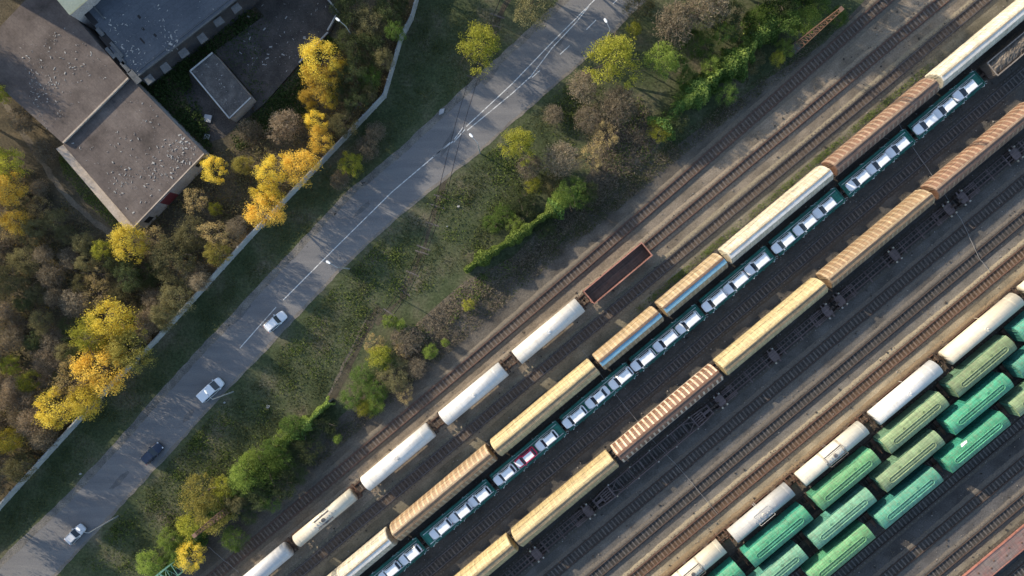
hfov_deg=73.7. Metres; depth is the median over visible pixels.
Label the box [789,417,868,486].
tank wagon
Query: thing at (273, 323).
car
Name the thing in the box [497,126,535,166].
tree
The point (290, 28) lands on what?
ruined slab
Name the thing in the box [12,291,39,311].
shrub
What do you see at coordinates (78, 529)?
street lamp
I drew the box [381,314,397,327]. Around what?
bush
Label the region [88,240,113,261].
shrub
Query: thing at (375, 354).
tree
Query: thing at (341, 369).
path
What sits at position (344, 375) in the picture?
path
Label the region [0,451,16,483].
shrub
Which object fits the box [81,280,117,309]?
shrub
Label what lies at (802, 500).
railway track
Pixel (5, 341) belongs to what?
shrub
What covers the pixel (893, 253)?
skeleton flat wagon
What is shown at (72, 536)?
car
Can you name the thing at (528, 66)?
road marking
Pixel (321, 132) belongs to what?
tree
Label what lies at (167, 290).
tree
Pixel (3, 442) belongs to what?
shrub
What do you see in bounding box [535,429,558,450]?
car
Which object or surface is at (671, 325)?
flat wagon
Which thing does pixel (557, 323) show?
tank wagon
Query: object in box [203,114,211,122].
concrete slab
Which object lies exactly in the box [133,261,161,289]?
shrub
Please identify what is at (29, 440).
shrub
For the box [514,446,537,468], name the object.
car
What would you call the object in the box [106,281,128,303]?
shrub
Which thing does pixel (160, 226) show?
undergrowth
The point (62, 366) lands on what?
tree
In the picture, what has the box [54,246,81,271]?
shrub
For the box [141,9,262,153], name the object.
undergrowth
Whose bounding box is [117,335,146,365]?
shrub
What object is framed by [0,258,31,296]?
shrub
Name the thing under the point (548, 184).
bush
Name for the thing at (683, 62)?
tree
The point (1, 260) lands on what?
shrub
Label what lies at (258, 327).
road marking
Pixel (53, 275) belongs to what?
shrub
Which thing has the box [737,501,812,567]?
box van
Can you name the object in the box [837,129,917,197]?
flat wagon
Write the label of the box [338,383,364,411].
bush
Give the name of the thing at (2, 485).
shrub
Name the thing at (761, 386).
loose stones
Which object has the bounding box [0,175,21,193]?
shrub
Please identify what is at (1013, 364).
box van
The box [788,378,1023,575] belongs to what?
railway track
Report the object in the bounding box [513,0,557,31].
tree
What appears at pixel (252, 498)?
tree
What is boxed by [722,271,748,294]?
car
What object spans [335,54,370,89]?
shrub
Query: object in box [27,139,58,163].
bare tree
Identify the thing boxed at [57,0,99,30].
stair tower
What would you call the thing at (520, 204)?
bush
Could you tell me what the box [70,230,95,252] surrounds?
shrub
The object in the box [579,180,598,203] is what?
tree
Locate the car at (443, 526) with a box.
[428,517,452,539]
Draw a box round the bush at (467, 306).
[460,299,474,311]
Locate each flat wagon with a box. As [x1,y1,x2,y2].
[369,536,427,575]
[420,478,498,547]
[490,420,566,488]
[501,501,596,575]
[559,362,636,430]
[591,404,714,508]
[629,304,707,372]
[698,245,775,313]
[711,302,835,409]
[768,187,846,255]
[830,200,957,309]
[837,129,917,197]
[907,70,986,139]
[952,139,1023,206]
[962,524,1023,575]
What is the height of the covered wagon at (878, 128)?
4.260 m
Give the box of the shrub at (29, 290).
[24,282,44,304]
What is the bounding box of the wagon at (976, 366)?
[936,334,1016,397]
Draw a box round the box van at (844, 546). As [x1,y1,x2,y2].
[798,519,875,575]
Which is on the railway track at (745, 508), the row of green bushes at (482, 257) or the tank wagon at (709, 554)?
the tank wagon at (709, 554)
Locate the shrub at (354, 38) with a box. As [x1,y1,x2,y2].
[332,27,372,68]
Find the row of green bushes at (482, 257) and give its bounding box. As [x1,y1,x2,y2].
[463,188,585,273]
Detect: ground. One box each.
[0,0,863,575]
[170,0,1023,575]
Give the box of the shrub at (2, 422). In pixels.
[0,411,10,437]
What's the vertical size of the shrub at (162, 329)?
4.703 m
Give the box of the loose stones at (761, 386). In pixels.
[289,6,1021,575]
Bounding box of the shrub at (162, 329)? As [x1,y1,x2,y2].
[151,309,173,334]
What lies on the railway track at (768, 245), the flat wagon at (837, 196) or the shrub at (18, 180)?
the flat wagon at (837, 196)
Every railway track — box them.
[200,0,898,575]
[240,0,957,575]
[282,0,998,575]
[326,4,1009,575]
[366,27,1023,575]
[410,62,1023,575]
[452,98,1023,575]
[494,132,1023,575]
[537,168,1023,575]
[579,205,1023,575]
[622,239,1023,575]
[659,272,1023,575]
[700,306,1023,575]
[745,341,1023,575]
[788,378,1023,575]
[830,414,1023,575]
[873,448,1023,575]
[915,486,1023,575]
[956,519,1023,575]
[999,556,1023,575]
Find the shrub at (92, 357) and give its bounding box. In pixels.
[77,349,102,366]
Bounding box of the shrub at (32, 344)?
[22,329,42,351]
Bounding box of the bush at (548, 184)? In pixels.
[540,172,561,196]
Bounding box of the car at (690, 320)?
[675,310,700,334]
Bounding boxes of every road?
[0,0,641,575]
[109,471,128,488]
[183,409,193,422]
[228,305,250,329]
[353,201,369,217]
[440,131,453,157]
[481,67,498,84]
[554,34,566,48]
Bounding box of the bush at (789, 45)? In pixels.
[773,38,794,56]
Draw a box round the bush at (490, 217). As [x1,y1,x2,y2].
[481,212,503,233]
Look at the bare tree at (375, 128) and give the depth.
119.62 m
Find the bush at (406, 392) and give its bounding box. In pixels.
[391,381,413,406]
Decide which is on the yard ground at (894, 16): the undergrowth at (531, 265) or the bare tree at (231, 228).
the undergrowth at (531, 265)
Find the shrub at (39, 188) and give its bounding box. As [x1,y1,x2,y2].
[28,178,49,196]
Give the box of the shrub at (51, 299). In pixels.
[43,286,66,308]
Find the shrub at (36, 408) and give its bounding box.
[27,402,54,423]
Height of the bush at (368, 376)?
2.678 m
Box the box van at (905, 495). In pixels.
[864,463,943,528]
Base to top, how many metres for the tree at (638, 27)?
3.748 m
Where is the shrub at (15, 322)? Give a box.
[1,311,30,332]
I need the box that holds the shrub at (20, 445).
[6,432,29,454]
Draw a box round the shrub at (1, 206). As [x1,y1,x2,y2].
[0,198,5,213]
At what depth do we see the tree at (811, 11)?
117.71 m
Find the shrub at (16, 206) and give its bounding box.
[0,188,28,210]
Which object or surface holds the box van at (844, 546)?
on the railway track at (878, 497)
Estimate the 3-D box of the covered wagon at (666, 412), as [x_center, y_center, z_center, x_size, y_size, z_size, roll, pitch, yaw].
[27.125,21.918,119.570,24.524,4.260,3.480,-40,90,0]
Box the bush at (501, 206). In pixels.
[494,202,514,225]
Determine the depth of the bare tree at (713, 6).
115.77 m
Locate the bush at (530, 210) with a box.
[511,191,537,219]
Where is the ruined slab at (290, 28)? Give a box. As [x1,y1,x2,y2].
[216,0,339,111]
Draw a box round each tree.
[0,84,11,103]
[0,147,33,183]
[0,170,31,208]
[0,208,32,235]
[0,425,27,454]
[0,453,37,484]
[5,105,40,136]
[11,408,45,440]
[18,217,48,236]
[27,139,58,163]
[28,424,61,452]
[31,383,81,430]
[48,355,89,400]
[61,381,106,422]
[65,313,116,356]
[69,340,133,398]
[80,296,144,347]
[105,328,156,373]
[106,221,153,263]
[134,308,160,337]
[135,549,164,575]
[136,222,166,252]
[148,299,177,328]
[149,224,197,284]
[155,526,183,552]
[157,281,195,315]
[163,540,187,564]
[171,213,211,250]
[173,538,207,574]
[174,509,206,540]
[177,472,222,516]
[182,262,211,291]
[183,186,209,214]
[188,271,213,290]
[193,496,238,536]
[196,220,229,245]
[200,154,228,185]
[202,241,232,266]
[208,202,222,215]
[209,473,236,500]
[219,524,250,552]
[222,488,247,515]
[224,215,247,239]
[226,456,260,493]
[226,472,251,498]
[230,155,254,174]
[233,499,259,525]
[234,118,264,145]
[238,475,271,511]
[242,446,263,467]
[243,189,287,229]
[247,453,287,493]
[248,182,287,209]
[250,153,291,188]
[257,488,281,513]
[260,436,288,457]
[260,466,300,500]
[262,108,304,144]
[267,448,297,473]
[273,428,294,448]
[278,412,307,439]
[281,146,323,188]
[286,433,326,466]
[296,90,315,107]
[298,34,342,86]
[300,60,343,102]
[303,110,329,128]
[306,101,317,111]
[307,123,334,155]
[320,91,339,109]
[325,108,358,138]
[333,58,352,73]
[337,149,363,178]
[352,132,379,163]
[364,120,386,142]
[365,344,393,370]
[454,20,501,78]
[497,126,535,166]
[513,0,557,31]
[516,151,544,180]
[540,140,579,180]
[548,187,569,212]
[554,172,591,211]
[566,68,597,104]
[572,142,603,173]
[573,104,606,134]
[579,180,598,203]
[582,29,643,90]
[589,118,619,150]
[597,83,640,128]
[622,0,657,23]
[624,19,641,41]
[642,40,681,81]
[646,115,671,142]
[651,0,694,48]
[656,103,690,137]
[671,83,695,110]
[672,53,689,75]
[675,66,698,89]
[678,25,717,61]
[681,0,730,30]
[700,51,723,77]
[703,0,747,41]
[713,19,740,44]
[713,80,738,106]
[727,25,757,50]
[741,1,773,32]
[762,0,797,17]
[769,0,803,35]
[788,3,822,45]
[807,0,832,20]
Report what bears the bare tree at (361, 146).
on the ground at (654, 92)
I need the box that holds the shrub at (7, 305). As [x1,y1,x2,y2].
[0,299,16,318]
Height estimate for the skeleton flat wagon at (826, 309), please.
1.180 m
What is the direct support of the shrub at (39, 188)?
on the woodland floor
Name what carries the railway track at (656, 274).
on the yard ground at (894, 16)
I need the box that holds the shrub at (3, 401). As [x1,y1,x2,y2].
[0,389,20,416]
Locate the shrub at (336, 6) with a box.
[328,0,366,29]
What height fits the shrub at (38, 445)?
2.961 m
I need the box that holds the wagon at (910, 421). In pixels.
[870,389,948,453]
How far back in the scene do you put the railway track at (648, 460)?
121.85 m
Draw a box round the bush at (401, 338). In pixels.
[387,323,426,356]
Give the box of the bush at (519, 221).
[505,214,523,231]
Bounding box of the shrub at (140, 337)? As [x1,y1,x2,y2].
[128,324,152,344]
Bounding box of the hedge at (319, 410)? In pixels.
[148,396,335,575]
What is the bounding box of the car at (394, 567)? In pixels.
[378,560,401,575]
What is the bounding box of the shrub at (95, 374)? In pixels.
[77,365,109,388]
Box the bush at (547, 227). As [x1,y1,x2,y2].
[534,217,555,240]
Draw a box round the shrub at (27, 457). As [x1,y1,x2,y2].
[14,445,35,469]
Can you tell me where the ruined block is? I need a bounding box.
[85,0,258,85]
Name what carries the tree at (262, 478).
on the ground at (654, 92)
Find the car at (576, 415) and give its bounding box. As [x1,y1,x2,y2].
[562,405,587,428]
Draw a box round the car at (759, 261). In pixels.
[744,252,770,275]
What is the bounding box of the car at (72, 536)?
[64,523,85,544]
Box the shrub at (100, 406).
[62,385,103,413]
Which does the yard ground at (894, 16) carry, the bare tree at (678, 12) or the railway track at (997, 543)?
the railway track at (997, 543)
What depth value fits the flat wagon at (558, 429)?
120.70 m
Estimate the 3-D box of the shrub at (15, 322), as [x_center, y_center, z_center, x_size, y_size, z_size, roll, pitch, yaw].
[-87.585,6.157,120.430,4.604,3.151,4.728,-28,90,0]
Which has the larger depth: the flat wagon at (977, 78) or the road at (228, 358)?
the road at (228, 358)
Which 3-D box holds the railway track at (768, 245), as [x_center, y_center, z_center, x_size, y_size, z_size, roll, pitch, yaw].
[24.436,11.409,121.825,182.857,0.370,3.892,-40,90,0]
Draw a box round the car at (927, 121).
[912,112,938,134]
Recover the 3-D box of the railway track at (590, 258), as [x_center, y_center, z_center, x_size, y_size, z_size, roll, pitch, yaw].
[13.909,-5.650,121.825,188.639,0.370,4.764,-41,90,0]
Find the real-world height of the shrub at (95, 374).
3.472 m
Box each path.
[0,93,119,242]
[327,318,367,395]
[329,305,383,401]
[374,0,510,325]
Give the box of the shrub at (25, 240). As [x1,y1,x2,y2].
[18,217,41,249]
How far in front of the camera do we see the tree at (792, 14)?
117.32 m
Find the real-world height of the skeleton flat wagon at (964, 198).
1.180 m
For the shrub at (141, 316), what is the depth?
119.98 m
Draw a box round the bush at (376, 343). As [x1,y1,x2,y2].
[363,333,386,352]
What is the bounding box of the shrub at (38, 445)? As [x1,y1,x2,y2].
[27,429,50,449]
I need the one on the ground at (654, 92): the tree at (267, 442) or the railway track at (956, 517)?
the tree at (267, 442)
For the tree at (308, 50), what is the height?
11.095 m
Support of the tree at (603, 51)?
on the ground at (654, 92)
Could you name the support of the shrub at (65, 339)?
on the woodland floor
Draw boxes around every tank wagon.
[243,537,298,575]
[292,483,362,547]
[359,420,438,490]
[437,359,510,425]
[509,296,586,364]
[667,534,726,575]
[722,478,794,542]
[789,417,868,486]
[861,357,942,424]
[932,291,1023,365]
[1010,278,1023,298]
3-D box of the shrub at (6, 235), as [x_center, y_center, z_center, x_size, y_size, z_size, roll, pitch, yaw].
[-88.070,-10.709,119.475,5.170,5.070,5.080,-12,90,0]
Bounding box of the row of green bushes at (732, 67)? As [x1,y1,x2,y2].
[646,0,811,140]
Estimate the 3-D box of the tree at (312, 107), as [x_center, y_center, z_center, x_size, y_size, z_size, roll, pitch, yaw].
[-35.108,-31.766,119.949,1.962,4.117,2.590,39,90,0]
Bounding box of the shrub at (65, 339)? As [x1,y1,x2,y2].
[57,314,82,345]
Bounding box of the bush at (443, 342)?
[441,338,450,346]
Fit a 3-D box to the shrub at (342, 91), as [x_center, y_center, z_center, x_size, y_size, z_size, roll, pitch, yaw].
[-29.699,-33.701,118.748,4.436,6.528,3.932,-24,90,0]
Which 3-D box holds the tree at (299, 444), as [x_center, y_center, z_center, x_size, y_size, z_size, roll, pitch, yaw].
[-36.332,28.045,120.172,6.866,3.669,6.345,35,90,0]
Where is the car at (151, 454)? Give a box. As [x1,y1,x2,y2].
[140,442,163,464]
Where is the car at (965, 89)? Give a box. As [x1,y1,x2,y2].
[952,79,977,101]
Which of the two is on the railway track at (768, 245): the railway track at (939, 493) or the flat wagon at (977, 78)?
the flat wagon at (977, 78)
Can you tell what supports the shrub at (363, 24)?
on the woodland floor
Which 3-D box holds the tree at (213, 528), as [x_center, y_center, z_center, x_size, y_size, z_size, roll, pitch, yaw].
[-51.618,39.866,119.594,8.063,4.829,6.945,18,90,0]
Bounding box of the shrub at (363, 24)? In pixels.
[351,2,387,42]
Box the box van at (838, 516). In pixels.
[799,483,876,548]
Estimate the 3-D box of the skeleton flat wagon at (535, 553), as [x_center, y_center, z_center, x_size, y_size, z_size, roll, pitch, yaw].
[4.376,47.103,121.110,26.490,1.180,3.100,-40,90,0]
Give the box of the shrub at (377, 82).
[356,64,380,92]
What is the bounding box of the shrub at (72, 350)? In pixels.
[62,345,84,363]
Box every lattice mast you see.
[156,556,193,575]
[192,504,237,537]
[791,6,843,53]
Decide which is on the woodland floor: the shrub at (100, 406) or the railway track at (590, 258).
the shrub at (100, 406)
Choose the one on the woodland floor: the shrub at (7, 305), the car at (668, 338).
the shrub at (7, 305)
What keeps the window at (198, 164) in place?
in the ruined hall at (131, 152)
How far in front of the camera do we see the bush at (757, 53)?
119.97 m
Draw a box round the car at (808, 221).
[792,213,816,235]
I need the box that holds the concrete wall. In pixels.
[0,0,418,509]
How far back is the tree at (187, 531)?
118.25 m
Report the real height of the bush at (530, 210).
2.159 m
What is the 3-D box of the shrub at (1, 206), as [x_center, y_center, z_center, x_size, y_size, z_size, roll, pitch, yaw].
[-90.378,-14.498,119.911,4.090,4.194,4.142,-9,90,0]
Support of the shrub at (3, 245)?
on the woodland floor
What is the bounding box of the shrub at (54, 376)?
[47,370,74,392]
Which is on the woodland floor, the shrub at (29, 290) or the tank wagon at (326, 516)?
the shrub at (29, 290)
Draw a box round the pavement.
[179,73,253,143]
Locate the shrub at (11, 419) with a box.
[7,409,22,428]
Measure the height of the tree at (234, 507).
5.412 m
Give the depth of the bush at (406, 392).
120.76 m
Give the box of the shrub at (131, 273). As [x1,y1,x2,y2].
[112,257,141,291]
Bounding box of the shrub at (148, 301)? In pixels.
[138,288,170,312]
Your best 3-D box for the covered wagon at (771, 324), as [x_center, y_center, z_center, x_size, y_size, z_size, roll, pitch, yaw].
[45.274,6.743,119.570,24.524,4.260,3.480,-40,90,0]
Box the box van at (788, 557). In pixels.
[748,539,807,575]
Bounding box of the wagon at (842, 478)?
[803,445,880,510]
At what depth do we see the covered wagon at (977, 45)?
118.00 m
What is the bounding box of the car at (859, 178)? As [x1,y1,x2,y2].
[845,169,869,191]
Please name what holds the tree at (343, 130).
on the woodland floor
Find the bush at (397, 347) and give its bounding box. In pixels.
[389,344,408,363]
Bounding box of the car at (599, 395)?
[585,385,610,408]
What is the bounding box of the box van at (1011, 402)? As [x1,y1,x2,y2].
[996,380,1023,416]
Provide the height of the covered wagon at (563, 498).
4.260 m
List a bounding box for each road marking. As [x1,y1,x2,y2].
[240,307,275,347]
[283,143,449,299]
[467,0,593,125]
[467,6,588,130]
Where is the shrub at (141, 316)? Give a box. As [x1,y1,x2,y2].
[132,305,161,330]
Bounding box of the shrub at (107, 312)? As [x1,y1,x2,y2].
[105,303,131,325]
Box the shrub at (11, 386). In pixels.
[1,376,25,394]
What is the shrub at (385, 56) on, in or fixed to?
on the woodland floor
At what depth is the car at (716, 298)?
119.30 m
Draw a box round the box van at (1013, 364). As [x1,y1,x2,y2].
[999,345,1023,378]
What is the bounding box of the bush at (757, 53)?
[739,46,766,74]
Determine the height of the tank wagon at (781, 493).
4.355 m
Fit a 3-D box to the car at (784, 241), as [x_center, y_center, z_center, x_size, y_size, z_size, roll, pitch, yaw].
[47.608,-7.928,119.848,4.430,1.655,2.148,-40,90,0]
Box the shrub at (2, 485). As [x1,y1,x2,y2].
[0,478,7,495]
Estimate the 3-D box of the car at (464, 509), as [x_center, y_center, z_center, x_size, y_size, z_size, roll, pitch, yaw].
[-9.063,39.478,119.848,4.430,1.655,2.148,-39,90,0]
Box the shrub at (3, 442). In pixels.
[0,432,14,454]
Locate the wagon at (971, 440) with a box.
[930,408,1010,472]
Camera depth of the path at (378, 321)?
121.99 m
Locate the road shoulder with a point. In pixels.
(246, 302)
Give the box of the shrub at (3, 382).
[0,374,8,394]
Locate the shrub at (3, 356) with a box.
[0,346,8,368]
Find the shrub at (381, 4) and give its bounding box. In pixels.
[372,0,405,25]
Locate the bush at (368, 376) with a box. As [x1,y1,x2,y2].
[347,361,375,390]
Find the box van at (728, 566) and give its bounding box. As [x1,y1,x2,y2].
[707,556,745,575]
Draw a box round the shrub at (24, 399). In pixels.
[10,386,42,415]
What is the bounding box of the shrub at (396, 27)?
[384,20,406,42]
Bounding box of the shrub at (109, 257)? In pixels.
[98,241,134,273]
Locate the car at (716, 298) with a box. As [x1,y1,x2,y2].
[701,289,726,312]
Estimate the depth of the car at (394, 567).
119.15 m
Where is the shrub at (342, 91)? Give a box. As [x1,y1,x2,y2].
[327,79,350,104]
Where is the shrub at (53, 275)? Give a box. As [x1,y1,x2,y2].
[34,260,65,290]
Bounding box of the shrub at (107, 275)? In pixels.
[81,259,112,286]
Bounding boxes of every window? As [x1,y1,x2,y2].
[144,216,153,222]
[196,158,204,166]
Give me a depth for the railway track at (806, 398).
121.84 m
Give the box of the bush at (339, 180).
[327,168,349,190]
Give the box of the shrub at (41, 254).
[30,244,53,264]
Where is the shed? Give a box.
[190,52,256,122]
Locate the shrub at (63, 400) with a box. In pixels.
[41,382,71,412]
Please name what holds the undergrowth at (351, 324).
on the ground at (654, 92)
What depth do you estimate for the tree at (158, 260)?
116.67 m
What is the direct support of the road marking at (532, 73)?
on the road at (228, 358)
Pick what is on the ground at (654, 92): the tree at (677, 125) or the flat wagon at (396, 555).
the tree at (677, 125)
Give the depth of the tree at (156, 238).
117.91 m
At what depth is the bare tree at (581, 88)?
118.62 m
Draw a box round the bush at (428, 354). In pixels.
[421,343,438,359]
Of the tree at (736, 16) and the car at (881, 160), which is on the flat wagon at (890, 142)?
the car at (881, 160)
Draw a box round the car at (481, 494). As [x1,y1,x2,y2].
[467,485,491,507]
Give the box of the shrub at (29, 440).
[10,419,37,442]
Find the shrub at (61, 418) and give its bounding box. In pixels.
[47,404,74,427]
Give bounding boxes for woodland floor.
[0,0,413,501]
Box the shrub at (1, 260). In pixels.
[0,255,7,271]
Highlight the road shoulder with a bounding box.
[0,0,569,567]
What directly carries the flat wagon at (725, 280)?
on the railway track at (768, 245)
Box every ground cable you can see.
[583,351,716,512]
[883,137,989,270]
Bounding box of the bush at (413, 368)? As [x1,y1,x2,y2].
[404,356,427,379]
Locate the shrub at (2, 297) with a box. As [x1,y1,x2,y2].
[0,284,11,301]
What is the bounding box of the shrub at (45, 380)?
[36,373,53,392]
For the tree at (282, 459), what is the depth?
118.31 m
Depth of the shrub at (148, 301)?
119.96 m
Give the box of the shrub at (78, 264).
[73,250,97,271]
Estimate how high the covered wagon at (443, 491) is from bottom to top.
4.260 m
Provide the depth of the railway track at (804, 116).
121.85 m
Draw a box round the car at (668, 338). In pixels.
[652,329,678,352]
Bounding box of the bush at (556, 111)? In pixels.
[542,104,563,126]
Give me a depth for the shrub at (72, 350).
118.04 m
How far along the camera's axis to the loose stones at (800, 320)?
121.86 m
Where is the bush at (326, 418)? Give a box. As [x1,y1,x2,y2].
[304,407,340,439]
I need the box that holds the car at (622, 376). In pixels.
[608,366,633,389]
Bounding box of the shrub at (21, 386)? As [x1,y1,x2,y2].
[13,368,41,392]
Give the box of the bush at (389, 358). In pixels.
[371,349,397,373]
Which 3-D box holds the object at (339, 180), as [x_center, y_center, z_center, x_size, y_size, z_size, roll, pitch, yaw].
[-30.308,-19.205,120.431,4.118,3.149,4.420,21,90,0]
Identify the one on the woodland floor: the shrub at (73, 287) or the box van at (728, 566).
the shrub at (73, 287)
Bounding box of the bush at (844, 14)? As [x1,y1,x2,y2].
[825,5,847,27]
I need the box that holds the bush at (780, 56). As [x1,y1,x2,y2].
[768,50,785,67]
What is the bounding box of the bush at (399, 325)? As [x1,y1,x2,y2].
[395,317,406,330]
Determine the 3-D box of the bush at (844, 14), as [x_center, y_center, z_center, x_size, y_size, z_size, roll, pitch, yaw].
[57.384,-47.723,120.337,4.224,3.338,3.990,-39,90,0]
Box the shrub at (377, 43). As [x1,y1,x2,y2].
[357,30,389,66]
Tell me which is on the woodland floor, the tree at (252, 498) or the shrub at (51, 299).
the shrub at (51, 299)
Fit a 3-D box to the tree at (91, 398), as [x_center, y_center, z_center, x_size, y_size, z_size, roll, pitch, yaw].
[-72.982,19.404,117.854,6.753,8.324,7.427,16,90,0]
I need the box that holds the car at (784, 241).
[771,232,794,253]
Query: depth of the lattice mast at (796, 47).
114.88 m
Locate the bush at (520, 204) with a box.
[503,182,533,212]
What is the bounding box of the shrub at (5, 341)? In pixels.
[0,327,24,352]
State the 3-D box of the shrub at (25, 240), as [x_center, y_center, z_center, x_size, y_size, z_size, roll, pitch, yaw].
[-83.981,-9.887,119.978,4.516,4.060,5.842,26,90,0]
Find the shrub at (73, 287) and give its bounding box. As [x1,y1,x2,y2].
[68,270,91,292]
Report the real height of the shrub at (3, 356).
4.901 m
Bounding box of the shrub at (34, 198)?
[24,192,51,218]
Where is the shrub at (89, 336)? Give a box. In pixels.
[76,320,105,348]
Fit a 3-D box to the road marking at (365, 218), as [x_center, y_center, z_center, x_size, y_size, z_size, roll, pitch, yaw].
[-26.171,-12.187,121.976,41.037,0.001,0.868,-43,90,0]
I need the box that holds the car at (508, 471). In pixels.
[493,463,516,485]
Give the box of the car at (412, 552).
[398,543,421,565]
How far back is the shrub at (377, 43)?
116.86 m
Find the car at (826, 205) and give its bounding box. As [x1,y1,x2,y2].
[812,196,836,218]
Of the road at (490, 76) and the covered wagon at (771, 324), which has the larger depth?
the road at (490, 76)
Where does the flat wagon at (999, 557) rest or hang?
on the railway track at (997, 543)
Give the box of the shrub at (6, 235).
[0,213,19,239]
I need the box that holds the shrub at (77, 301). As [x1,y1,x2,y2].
[58,288,93,319]
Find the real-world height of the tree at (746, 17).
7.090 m
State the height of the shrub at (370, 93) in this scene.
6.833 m
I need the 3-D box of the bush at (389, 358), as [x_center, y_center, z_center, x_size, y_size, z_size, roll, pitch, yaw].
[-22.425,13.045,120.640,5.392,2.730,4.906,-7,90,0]
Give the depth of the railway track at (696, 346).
121.84 m
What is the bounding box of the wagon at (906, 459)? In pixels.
[866,427,944,491]
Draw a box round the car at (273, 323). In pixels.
[263,311,286,332]
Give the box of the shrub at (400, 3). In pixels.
[391,0,409,15]
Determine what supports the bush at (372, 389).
on the yard ground at (894, 16)
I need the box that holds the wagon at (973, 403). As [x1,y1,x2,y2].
[933,371,1013,434]
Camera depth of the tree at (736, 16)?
117.08 m
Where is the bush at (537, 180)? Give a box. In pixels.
[523,177,542,194]
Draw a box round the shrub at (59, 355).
[53,342,74,361]
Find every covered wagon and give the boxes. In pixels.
[327,527,397,575]
[390,444,497,540]
[455,533,518,575]
[490,359,599,455]
[511,450,618,546]
[592,306,663,369]
[610,364,722,461]
[655,253,727,316]
[713,278,827,374]
[718,166,834,263]
[816,189,935,288]
[821,78,938,176]
[920,102,1023,199]
[925,0,1023,89]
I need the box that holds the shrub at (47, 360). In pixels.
[30,344,61,377]
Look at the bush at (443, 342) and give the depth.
120.77 m
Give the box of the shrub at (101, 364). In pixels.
[93,350,123,372]
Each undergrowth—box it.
[0,0,411,493]
[0,0,509,546]
[0,21,393,460]
[58,153,121,229]
[81,68,602,574]
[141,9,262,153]
[224,16,272,102]
[230,35,339,150]
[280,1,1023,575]
[308,20,840,473]
[365,97,657,407]
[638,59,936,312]
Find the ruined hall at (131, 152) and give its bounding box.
[0,0,213,230]
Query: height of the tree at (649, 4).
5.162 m
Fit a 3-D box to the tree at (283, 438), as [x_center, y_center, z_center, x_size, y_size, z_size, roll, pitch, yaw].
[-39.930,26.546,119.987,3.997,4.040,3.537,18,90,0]
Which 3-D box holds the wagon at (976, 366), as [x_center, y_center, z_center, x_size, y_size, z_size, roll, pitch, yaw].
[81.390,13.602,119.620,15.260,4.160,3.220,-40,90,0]
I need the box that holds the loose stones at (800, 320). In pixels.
[322,0,1021,573]
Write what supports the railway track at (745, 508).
on the yard ground at (894, 16)
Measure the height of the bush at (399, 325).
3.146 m
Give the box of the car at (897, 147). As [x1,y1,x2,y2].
[885,136,909,157]
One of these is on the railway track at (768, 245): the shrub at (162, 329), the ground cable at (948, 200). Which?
the ground cable at (948, 200)
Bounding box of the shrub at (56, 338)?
[35,325,67,355]
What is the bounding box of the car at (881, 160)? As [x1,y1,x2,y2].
[865,152,890,174]
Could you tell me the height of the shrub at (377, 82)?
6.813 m
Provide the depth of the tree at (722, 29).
118.27 m
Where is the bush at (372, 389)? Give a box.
[361,378,390,401]
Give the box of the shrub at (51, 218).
[38,207,69,233]
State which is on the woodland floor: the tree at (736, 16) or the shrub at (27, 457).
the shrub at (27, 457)
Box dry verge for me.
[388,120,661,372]
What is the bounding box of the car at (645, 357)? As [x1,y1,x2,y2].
[630,348,655,371]
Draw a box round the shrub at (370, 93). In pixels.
[361,83,376,102]
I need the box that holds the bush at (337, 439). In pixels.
[332,434,343,444]
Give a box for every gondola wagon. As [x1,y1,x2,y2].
[582,242,652,303]
[979,29,1023,79]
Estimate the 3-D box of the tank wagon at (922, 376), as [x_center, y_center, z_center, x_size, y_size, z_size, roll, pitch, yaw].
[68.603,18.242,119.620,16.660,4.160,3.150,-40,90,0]
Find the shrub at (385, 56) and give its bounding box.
[373,46,394,71]
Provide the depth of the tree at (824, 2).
119.27 m
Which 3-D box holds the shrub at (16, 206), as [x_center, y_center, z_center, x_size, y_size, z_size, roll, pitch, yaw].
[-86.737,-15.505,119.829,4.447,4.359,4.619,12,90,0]
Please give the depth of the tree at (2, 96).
117.58 m
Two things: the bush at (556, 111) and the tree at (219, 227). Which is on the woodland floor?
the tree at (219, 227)
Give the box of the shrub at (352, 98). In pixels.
[343,86,369,111]
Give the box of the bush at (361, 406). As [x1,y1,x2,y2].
[355,399,375,418]
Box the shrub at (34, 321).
[27,309,54,334]
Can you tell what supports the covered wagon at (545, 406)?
on the railway track at (592, 360)
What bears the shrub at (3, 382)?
on the woodland floor
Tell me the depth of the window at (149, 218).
120.24 m
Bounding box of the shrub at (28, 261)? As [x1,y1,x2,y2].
[5,245,42,275]
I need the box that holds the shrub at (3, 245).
[0,229,15,257]
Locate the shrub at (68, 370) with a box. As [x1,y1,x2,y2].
[61,358,80,377]
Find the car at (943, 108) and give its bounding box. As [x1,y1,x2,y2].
[931,97,956,118]
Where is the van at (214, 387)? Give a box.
[196,377,224,402]
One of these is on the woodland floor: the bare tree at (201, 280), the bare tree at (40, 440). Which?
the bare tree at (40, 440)
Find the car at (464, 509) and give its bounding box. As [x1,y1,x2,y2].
[448,501,472,523]
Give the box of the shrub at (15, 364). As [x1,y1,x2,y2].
[0,353,19,374]
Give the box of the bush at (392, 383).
[374,355,414,392]
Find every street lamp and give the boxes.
[76,515,117,532]
[204,389,233,399]
[469,133,480,153]
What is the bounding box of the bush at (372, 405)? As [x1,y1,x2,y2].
[364,393,385,415]
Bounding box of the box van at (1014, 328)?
[1001,311,1023,342]

